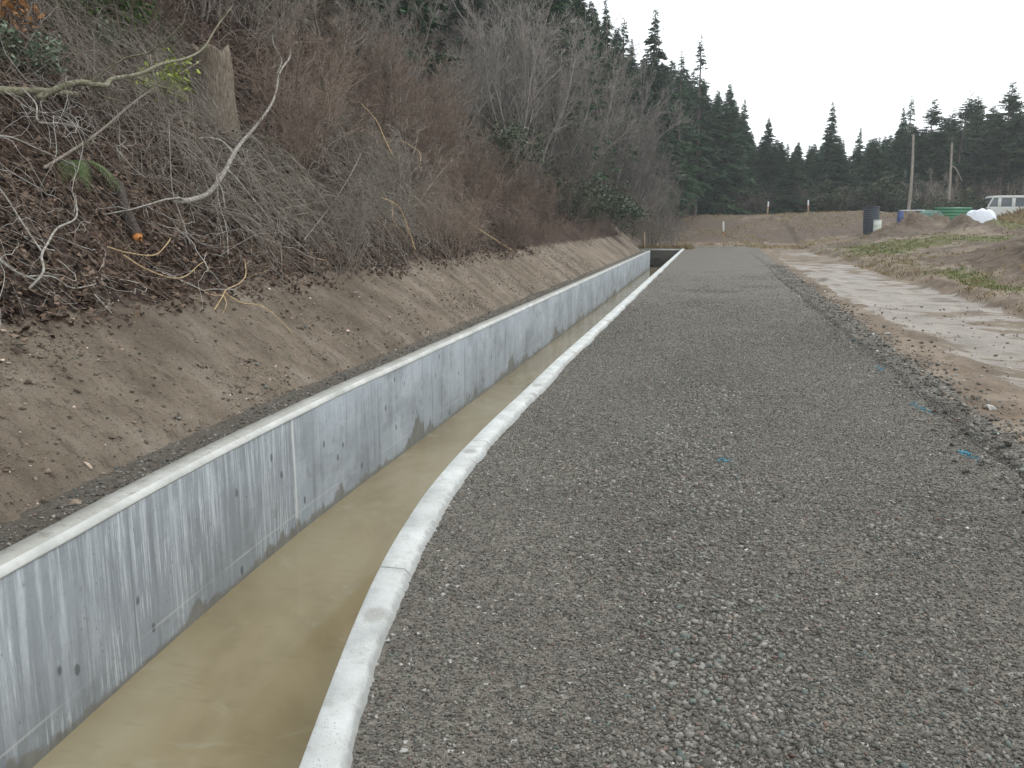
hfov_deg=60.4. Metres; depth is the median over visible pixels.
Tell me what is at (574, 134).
bare bush
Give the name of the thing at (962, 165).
pine tree
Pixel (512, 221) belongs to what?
bare bush
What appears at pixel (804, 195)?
bare bush
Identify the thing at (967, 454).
paint mark
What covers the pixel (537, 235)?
bare bush
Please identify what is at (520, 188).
bare bush
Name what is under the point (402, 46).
bare bush
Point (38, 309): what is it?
leaf litter
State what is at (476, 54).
bare bush
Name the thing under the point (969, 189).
bare bush
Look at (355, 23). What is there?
bare bush
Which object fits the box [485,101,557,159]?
bare bush
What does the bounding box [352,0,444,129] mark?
bare bush
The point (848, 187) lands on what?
understory bush
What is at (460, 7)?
conifer
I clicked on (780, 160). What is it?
conifer
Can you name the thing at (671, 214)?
bare bush
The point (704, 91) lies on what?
conifer
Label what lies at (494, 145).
bare bush
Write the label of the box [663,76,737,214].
conifer
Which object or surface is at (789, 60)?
sky
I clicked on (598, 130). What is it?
bare bush
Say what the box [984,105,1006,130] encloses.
pine tree
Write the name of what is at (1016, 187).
understory bush
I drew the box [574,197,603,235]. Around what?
bare bush
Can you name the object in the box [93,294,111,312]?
broken stick
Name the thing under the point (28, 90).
fallen branch
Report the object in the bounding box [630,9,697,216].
conifer
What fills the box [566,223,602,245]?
bare bush
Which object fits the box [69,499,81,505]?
rock
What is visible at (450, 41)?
bare bush
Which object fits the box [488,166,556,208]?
bare bush
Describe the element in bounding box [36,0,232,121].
fallen branch
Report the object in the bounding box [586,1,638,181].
conifer
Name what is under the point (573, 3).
conifer
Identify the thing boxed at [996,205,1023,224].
slope grass
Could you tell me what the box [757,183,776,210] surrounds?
understory bush
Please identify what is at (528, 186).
bare bush
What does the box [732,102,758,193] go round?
conifer
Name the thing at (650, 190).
bare bush
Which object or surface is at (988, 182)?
conifer
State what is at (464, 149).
bare bush
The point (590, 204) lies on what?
evergreen shrub
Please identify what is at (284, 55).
bare bush
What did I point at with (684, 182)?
conifer
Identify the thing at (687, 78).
conifer
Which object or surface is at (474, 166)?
bare bush
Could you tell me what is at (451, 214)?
bare bush
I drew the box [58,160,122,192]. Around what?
fern
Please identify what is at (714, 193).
understory bush
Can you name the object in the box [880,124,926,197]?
conifer
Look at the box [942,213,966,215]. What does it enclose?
green pipe
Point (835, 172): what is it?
conifer
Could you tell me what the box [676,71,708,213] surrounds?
conifer
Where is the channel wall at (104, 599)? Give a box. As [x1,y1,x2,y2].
[0,251,649,767]
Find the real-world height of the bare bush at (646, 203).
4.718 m
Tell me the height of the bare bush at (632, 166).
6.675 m
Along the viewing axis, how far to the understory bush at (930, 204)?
75.42 m
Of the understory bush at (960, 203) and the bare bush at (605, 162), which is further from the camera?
the understory bush at (960, 203)
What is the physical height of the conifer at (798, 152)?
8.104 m
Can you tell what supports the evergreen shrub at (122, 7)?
on the hillside
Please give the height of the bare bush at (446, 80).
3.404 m
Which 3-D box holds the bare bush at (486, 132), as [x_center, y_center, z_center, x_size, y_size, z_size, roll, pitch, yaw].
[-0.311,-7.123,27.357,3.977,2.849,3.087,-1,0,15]
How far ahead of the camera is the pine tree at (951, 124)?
86.63 m
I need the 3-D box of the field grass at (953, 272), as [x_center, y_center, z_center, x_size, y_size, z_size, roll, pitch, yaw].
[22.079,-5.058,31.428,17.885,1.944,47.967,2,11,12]
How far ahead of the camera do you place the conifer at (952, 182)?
87.11 m
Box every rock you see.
[0,509,21,521]
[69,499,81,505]
[957,402,965,406]
[984,404,996,410]
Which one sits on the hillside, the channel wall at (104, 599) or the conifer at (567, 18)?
the conifer at (567, 18)
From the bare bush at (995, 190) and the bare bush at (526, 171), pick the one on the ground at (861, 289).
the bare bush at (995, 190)
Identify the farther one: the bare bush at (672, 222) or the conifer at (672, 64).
the conifer at (672, 64)
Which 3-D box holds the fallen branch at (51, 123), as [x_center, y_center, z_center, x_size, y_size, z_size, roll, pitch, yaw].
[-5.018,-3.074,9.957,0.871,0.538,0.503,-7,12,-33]
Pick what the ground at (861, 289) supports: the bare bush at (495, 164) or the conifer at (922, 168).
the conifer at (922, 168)
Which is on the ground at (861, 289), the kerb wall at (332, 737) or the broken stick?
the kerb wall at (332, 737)
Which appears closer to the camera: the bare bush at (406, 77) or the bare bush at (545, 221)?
the bare bush at (406, 77)
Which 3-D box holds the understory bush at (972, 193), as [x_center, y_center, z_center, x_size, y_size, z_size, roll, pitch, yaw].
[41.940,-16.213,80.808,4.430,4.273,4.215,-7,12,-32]
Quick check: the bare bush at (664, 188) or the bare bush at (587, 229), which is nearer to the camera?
the bare bush at (587, 229)
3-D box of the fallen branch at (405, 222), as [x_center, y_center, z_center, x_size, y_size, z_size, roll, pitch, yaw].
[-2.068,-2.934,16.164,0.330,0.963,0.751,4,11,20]
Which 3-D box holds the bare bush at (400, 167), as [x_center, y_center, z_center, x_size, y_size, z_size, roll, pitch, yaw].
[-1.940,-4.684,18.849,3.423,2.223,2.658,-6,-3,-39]
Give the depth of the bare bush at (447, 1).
36.63 m
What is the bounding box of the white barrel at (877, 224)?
[873,220,881,231]
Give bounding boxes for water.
[33,267,660,767]
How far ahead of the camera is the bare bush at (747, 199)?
82.04 m
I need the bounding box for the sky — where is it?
[583,0,1023,159]
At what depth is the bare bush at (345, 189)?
14.22 m
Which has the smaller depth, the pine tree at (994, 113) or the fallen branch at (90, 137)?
the fallen branch at (90, 137)
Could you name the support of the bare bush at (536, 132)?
on the hillside
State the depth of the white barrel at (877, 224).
61.62 m
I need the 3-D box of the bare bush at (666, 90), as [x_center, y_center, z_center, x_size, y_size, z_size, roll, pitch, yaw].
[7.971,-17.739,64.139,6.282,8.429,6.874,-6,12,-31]
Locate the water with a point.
(241, 673)
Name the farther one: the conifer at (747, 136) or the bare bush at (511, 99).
the conifer at (747, 136)
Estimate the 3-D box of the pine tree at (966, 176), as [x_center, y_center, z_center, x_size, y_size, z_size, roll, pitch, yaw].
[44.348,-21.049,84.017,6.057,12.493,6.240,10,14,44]
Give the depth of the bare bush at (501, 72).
44.30 m
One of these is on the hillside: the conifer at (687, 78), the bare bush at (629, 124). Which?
the bare bush at (629, 124)
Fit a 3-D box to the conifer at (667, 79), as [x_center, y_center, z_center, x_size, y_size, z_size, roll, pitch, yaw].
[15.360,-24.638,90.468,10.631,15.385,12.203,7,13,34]
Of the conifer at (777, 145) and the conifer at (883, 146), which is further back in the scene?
the conifer at (777, 145)
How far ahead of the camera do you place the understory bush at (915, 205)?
75.83 m
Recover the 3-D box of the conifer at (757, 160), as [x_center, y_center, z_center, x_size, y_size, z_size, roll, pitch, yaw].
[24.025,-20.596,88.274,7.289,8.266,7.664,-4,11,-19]
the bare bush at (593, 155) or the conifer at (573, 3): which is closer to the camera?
the bare bush at (593, 155)
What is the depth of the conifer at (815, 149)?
94.84 m
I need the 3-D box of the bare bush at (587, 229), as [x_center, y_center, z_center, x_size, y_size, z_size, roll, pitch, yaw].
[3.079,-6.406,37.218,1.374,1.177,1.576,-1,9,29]
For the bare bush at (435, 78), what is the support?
on the hillside
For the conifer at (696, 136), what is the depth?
79.31 m
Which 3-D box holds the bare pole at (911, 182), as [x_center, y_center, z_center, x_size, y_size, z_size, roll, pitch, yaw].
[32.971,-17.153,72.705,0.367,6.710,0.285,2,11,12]
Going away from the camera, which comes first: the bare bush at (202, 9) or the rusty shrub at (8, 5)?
the rusty shrub at (8, 5)
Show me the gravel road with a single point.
(725, 262)
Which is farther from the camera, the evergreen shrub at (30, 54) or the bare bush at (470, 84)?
the bare bush at (470, 84)
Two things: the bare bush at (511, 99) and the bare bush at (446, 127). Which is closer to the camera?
the bare bush at (446, 127)
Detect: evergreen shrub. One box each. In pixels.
[0,15,81,78]
[56,0,165,38]
[71,17,125,51]
[132,20,177,59]
[469,114,547,179]
[540,168,611,221]
[581,178,652,236]
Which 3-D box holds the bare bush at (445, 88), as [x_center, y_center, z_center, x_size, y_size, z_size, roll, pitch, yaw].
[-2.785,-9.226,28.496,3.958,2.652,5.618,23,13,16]
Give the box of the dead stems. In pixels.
[0,0,444,328]
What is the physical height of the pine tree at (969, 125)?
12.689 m
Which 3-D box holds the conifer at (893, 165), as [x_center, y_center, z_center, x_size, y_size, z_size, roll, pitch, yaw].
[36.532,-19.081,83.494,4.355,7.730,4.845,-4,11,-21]
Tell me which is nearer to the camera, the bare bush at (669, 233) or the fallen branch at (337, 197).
the fallen branch at (337, 197)
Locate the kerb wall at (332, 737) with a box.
[299,249,683,767]
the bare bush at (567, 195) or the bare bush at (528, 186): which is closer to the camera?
the bare bush at (528, 186)
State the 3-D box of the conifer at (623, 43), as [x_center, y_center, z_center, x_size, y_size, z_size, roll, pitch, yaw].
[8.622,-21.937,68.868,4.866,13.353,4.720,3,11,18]
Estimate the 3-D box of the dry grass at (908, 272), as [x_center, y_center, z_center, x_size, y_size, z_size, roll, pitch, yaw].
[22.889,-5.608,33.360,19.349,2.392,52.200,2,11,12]
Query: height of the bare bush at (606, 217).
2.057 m
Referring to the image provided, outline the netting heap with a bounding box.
[919,210,943,216]
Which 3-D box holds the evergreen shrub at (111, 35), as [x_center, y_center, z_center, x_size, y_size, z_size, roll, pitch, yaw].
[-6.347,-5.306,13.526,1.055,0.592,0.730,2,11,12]
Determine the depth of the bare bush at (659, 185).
63.40 m
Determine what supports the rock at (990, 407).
on the ground at (861, 289)
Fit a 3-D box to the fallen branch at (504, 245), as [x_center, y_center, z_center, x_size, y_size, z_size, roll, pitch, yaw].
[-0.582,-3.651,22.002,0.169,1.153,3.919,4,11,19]
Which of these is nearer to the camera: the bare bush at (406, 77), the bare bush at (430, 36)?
the bare bush at (406, 77)
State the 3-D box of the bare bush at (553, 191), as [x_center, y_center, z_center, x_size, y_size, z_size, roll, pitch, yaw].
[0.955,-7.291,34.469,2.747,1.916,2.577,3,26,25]
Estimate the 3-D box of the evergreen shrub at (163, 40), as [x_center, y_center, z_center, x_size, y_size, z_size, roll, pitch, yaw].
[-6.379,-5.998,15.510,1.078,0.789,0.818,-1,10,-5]
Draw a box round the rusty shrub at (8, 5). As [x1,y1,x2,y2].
[0,0,44,36]
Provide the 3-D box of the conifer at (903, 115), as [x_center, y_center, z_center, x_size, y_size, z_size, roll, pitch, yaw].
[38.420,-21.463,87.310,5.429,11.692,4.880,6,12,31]
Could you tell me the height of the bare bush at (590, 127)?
9.134 m
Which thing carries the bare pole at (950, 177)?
on the ground at (861, 289)
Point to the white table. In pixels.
(909, 210)
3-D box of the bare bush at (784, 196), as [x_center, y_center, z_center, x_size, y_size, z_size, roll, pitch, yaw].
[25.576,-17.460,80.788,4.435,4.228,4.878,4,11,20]
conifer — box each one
[306,0,461,85]
[337,11,433,49]
[421,0,515,122]
[483,0,599,181]
[500,1,514,14]
[505,0,570,117]
[541,0,611,185]
[561,0,592,145]
[562,0,616,178]
[570,0,622,191]
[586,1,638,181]
[597,0,635,171]
[611,28,657,177]
[617,14,650,183]
[623,38,648,190]
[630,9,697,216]
[634,64,640,84]
[640,63,689,207]
[660,65,673,111]
[662,60,687,92]
[663,48,705,217]
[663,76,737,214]
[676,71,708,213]
[680,32,727,214]
[680,69,694,96]
[689,100,743,214]
[690,84,761,214]
[693,78,715,165]
[713,94,723,113]
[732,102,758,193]
[733,99,739,122]
[736,100,761,214]
[748,137,769,196]
[752,118,780,198]
[761,142,788,196]
[764,152,819,214]
[773,139,786,154]
[783,144,790,162]
[792,143,805,175]
[797,146,816,193]
[800,146,817,193]
[807,139,864,211]
[812,144,819,167]
[814,102,847,171]
[849,138,901,201]
[850,128,865,182]
[862,139,872,155]
[879,136,890,170]
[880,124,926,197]
[886,135,892,153]
[887,141,917,199]
[889,107,910,157]
[890,126,947,205]
[905,93,916,134]
[934,135,964,190]
[942,119,1007,198]
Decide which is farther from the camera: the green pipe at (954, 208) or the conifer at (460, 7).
the green pipe at (954, 208)
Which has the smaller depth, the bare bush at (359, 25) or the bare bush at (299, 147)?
the bare bush at (299, 147)
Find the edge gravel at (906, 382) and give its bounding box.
[0,264,1023,549]
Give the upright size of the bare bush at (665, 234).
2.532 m
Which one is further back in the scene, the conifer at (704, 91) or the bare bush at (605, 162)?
the conifer at (704, 91)
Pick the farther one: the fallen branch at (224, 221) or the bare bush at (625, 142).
the bare bush at (625, 142)
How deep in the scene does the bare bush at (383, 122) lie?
19.90 m
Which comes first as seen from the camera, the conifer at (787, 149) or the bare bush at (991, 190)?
the bare bush at (991, 190)
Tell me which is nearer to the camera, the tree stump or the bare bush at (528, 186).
the tree stump
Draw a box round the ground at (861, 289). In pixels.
[650,210,1023,478]
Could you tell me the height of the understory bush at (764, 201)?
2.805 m
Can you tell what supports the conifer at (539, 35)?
on the hillside
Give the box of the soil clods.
[0,233,1023,513]
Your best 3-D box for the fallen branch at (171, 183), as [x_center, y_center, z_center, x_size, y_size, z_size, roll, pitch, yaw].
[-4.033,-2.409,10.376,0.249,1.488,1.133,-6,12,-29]
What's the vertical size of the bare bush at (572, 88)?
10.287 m
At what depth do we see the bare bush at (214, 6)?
20.74 m
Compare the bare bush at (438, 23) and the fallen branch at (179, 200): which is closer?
the fallen branch at (179, 200)
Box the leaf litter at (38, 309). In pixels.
[0,0,533,353]
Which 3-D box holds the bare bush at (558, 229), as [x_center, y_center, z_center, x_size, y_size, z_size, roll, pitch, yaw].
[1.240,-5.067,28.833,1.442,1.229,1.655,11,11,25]
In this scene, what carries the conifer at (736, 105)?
on the ground at (861, 289)
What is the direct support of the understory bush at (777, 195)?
on the ground at (861, 289)
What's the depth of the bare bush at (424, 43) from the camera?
38.85 m
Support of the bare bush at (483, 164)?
on the hillside
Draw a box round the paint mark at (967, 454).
[957,450,979,460]
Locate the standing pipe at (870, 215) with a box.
[862,206,879,233]
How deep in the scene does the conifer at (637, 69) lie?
87.85 m
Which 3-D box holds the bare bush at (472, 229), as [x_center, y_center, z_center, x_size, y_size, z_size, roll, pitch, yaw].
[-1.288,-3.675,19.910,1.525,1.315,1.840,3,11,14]
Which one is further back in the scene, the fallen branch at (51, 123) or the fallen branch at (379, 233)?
the fallen branch at (379, 233)
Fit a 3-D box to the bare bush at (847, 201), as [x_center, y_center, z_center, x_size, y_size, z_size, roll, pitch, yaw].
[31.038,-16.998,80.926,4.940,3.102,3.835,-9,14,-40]
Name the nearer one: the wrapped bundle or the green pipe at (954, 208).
the wrapped bundle
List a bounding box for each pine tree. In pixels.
[905,99,956,189]
[936,91,982,199]
[936,107,961,180]
[944,96,1008,195]
[954,102,985,147]
[972,82,1023,195]
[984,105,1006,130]
[1003,108,1023,194]
[1004,103,1023,168]
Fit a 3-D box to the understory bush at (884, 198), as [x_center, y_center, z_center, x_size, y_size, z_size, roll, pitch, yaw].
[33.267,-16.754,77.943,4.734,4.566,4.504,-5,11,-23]
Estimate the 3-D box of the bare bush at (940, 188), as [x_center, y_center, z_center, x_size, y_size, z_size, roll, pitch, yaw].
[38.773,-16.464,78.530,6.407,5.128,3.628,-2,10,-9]
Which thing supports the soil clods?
on the hillside
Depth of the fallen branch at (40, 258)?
7.64 m
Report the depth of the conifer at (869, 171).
82.38 m
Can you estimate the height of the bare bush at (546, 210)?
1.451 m
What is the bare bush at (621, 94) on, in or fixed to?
on the hillside
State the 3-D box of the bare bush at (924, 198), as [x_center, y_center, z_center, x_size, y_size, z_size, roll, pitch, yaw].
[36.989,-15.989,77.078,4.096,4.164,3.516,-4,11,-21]
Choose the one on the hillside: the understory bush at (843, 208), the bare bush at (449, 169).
the bare bush at (449, 169)
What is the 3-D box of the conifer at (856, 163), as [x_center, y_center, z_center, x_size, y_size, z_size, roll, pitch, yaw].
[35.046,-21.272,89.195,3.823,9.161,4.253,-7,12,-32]
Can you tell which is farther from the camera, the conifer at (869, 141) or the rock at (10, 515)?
the conifer at (869, 141)
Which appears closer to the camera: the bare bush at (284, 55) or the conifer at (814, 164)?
the bare bush at (284, 55)
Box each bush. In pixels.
[17,0,123,35]
[84,0,262,60]
[93,0,199,44]
[182,0,214,21]
[199,0,220,15]
[209,7,390,157]
[211,0,389,108]
[225,0,317,43]
[226,56,378,190]
[232,121,311,173]
[243,0,344,51]
[254,0,368,102]
[258,0,329,40]
[279,0,383,62]
[282,0,413,68]
[295,6,460,124]
[299,5,409,71]
[299,177,405,270]
[301,164,363,234]
[326,13,453,134]
[330,72,400,150]
[330,90,405,148]
[335,4,428,94]
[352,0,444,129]
[355,96,465,213]
[361,134,440,199]
[370,35,496,155]
[377,89,453,174]
[383,17,443,89]
[387,31,457,97]
[393,68,484,169]
[397,0,456,51]
[397,134,482,212]
[398,46,495,138]
[399,28,441,77]
[401,173,505,264]
[403,78,474,157]
[411,126,522,206]
[413,3,527,139]
[414,46,467,112]
[418,0,458,84]
[421,0,449,82]
[423,65,495,131]
[424,162,514,227]
[427,192,491,249]
[428,11,460,84]
[430,0,506,124]
[432,53,509,117]
[440,0,515,128]
[440,38,543,126]
[440,134,498,163]
[442,100,562,202]
[442,151,490,185]
[445,130,542,212]
[447,0,577,174]
[451,71,547,147]
[457,0,614,182]
[458,119,515,168]
[459,40,543,132]
[461,0,599,193]
[475,0,605,189]
[475,22,533,123]
[476,93,555,191]
[478,147,537,206]
[484,127,548,177]
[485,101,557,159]
[487,213,543,259]
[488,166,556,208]
[491,142,542,217]
[491,201,527,246]
[493,68,578,165]
[498,190,540,236]
[508,216,563,254]
[511,21,624,185]
[513,130,572,178]
[515,172,572,215]
[523,207,567,236]
[528,212,572,247]
[529,120,589,190]
[529,150,592,214]
[529,171,596,226]
[530,126,574,185]
[531,194,561,230]
[537,99,620,219]
[542,172,600,223]
[542,212,576,230]
[544,96,599,177]
[551,0,645,197]
[563,128,609,210]
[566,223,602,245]
[568,219,601,244]
[569,103,613,182]
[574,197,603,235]
[577,68,621,172]
[578,54,633,157]
[580,92,645,188]
[583,31,665,219]
[584,151,619,192]
[588,220,618,237]
[597,200,632,233]
[602,20,697,182]
[603,130,657,233]
[607,94,646,188]
[608,91,684,227]
[608,223,629,237]
[617,78,674,192]
[619,139,687,227]
[622,184,662,244]
[625,179,675,244]
[627,113,669,205]
[627,162,684,244]
[630,135,685,245]
[633,213,680,245]
[635,201,689,245]
[643,186,684,244]
[656,198,693,244]
[706,191,732,214]
[732,185,763,214]
[733,187,763,214]
[742,188,765,214]
[743,188,777,213]
[755,190,768,213]
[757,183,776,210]
[766,183,811,207]
[769,174,812,213]
[791,184,823,212]
[792,190,823,213]
[806,174,851,211]
[818,178,861,206]
[822,181,863,208]
[835,192,854,211]
[841,184,870,210]
[864,168,918,212]
[889,188,922,213]
[897,167,960,204]
[912,171,978,204]
[914,179,962,206]
[918,194,941,209]
[924,193,954,209]
[928,184,959,201]
[946,181,986,197]
[946,181,989,209]
[951,187,981,209]
[959,184,981,203]
[967,180,1001,198]
[973,177,1004,198]
[979,178,1005,197]
[979,179,1022,201]
[983,179,1014,197]
[1002,175,1022,195]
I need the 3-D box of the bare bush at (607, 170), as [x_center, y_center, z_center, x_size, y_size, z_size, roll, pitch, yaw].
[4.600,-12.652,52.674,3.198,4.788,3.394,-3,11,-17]
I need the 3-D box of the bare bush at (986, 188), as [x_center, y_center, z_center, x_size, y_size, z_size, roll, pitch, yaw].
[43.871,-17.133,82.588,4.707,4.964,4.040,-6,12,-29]
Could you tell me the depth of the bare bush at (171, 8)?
14.87 m
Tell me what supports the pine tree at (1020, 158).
on the ground at (861, 289)
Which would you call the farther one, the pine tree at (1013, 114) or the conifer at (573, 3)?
the pine tree at (1013, 114)
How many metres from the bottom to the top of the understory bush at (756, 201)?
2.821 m
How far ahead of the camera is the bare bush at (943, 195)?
77.10 m
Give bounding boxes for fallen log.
[115,182,142,241]
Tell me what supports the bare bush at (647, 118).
on the hillside
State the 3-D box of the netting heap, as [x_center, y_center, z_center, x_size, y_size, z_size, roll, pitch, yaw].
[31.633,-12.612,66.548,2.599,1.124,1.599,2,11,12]
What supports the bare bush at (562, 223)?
on the hillside
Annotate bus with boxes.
[981,195,1023,216]
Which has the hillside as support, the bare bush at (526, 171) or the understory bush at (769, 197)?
the bare bush at (526, 171)
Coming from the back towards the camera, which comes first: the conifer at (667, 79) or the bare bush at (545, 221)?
the conifer at (667, 79)
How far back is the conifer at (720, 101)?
92.97 m
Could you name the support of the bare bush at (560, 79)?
on the hillside
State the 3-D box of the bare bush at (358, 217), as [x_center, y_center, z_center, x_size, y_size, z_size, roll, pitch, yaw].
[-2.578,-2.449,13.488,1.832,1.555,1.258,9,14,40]
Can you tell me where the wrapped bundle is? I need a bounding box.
[966,208,996,222]
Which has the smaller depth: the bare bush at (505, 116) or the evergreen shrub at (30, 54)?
the evergreen shrub at (30, 54)
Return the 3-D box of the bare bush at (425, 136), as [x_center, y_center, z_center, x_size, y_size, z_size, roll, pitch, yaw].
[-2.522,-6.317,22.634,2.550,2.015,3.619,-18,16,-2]
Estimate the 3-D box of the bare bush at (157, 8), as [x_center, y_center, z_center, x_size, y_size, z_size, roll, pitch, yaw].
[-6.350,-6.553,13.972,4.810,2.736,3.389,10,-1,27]
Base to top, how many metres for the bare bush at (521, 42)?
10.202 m
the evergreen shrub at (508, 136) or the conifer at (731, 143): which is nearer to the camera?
the evergreen shrub at (508, 136)
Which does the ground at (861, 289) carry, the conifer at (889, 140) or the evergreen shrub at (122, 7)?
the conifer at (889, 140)
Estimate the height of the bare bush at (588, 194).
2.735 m
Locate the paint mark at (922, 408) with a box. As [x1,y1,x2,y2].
[910,400,934,412]
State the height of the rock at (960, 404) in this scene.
0.087 m
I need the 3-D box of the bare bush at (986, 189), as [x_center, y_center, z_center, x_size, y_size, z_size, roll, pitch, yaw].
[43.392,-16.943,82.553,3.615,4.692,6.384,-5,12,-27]
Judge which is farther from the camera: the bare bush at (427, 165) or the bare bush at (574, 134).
the bare bush at (574, 134)
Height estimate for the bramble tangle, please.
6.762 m
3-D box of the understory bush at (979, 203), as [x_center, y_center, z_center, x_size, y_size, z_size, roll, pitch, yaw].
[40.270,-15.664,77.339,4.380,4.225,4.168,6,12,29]
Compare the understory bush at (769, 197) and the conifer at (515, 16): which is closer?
the conifer at (515, 16)
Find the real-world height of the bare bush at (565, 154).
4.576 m
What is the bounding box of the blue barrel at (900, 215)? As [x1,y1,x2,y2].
[897,211,903,221]
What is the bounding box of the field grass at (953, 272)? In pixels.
[817,218,1023,295]
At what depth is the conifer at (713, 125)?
84.29 m
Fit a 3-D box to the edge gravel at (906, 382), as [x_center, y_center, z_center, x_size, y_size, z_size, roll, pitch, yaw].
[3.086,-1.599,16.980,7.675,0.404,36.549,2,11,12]
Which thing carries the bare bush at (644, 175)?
on the hillside
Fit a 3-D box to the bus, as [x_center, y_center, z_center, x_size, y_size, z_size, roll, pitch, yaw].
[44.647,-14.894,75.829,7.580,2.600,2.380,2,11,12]
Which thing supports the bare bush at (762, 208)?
on the ground at (861, 289)
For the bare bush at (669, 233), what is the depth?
58.50 m
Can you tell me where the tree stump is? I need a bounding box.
[190,43,241,140]
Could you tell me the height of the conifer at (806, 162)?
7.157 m
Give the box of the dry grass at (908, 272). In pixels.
[795,214,1023,314]
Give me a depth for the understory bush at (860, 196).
79.62 m
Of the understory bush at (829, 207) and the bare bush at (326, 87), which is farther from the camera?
the understory bush at (829, 207)
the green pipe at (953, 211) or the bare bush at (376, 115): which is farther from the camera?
the green pipe at (953, 211)
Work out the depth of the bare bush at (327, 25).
26.39 m
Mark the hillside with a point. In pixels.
(260, 338)
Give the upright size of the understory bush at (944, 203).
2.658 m
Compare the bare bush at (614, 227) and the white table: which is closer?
the bare bush at (614, 227)
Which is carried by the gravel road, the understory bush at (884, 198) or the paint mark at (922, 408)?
the paint mark at (922, 408)
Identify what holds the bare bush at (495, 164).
on the hillside
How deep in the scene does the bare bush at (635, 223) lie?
55.73 m
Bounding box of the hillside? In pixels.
[0,0,654,550]
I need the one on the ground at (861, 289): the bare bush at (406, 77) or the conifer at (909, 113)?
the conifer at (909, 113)
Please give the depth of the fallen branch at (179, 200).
11.62 m
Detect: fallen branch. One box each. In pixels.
[0,76,78,96]
[0,135,77,167]
[0,188,95,288]
[21,87,107,139]
[26,40,201,169]
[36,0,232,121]
[94,1,315,237]
[163,120,190,243]
[213,175,231,254]
[304,152,383,239]
[361,104,392,156]
[369,219,397,260]
[382,197,415,249]
[459,214,510,249]
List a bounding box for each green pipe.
[937,207,971,209]
[938,210,970,212]
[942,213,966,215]
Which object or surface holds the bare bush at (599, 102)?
on the hillside
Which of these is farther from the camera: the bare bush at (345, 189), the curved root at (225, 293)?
the bare bush at (345, 189)
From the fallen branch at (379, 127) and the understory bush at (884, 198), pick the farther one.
the understory bush at (884, 198)
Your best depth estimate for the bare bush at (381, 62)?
23.18 m
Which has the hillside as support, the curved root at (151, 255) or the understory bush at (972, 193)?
the curved root at (151, 255)
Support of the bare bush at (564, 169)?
on the hillside
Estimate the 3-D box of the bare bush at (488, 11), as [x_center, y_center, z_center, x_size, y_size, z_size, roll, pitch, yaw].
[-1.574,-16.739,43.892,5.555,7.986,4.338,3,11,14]
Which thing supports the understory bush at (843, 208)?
on the ground at (861, 289)
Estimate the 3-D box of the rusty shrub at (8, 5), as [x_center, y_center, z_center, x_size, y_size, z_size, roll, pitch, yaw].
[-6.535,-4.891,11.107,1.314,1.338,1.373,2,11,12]
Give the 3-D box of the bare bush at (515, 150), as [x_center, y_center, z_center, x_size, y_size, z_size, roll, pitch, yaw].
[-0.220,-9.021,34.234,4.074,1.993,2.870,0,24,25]
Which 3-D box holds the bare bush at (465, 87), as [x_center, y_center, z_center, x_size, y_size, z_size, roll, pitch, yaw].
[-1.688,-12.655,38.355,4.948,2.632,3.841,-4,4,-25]
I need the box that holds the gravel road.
[351,246,1023,767]
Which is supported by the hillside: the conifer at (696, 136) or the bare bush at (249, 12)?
the bare bush at (249, 12)
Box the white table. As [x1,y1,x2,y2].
[899,210,922,216]
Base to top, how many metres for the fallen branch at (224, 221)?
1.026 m
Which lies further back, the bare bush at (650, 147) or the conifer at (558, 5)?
the bare bush at (650, 147)
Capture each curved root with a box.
[107,238,206,278]
[194,262,293,334]
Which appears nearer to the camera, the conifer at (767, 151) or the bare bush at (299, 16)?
the bare bush at (299, 16)
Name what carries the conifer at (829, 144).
on the ground at (861, 289)
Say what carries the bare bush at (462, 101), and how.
on the hillside
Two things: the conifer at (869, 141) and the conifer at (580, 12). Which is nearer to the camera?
the conifer at (580, 12)
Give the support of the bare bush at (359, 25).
on the hillside
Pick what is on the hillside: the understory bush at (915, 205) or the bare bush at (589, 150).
the bare bush at (589, 150)
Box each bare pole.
[906,134,914,214]
[947,142,961,202]
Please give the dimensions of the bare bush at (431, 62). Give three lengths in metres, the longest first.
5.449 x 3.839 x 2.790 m
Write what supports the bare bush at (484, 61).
on the hillside
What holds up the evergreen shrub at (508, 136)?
on the hillside
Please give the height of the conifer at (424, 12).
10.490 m
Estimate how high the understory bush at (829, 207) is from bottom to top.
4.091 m
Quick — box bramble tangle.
[0,0,512,335]
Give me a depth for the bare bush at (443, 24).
44.67 m
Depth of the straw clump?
55.61 m
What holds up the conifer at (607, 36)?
on the hillside
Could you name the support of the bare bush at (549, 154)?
on the hillside
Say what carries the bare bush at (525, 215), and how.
on the hillside
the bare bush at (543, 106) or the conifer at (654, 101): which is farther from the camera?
the conifer at (654, 101)
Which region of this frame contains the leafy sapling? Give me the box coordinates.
[129,48,200,102]
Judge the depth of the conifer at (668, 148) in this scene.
75.90 m
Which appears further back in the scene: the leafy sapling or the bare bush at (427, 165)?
the bare bush at (427, 165)
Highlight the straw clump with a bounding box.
[637,244,694,248]
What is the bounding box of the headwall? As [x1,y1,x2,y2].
[642,249,680,266]

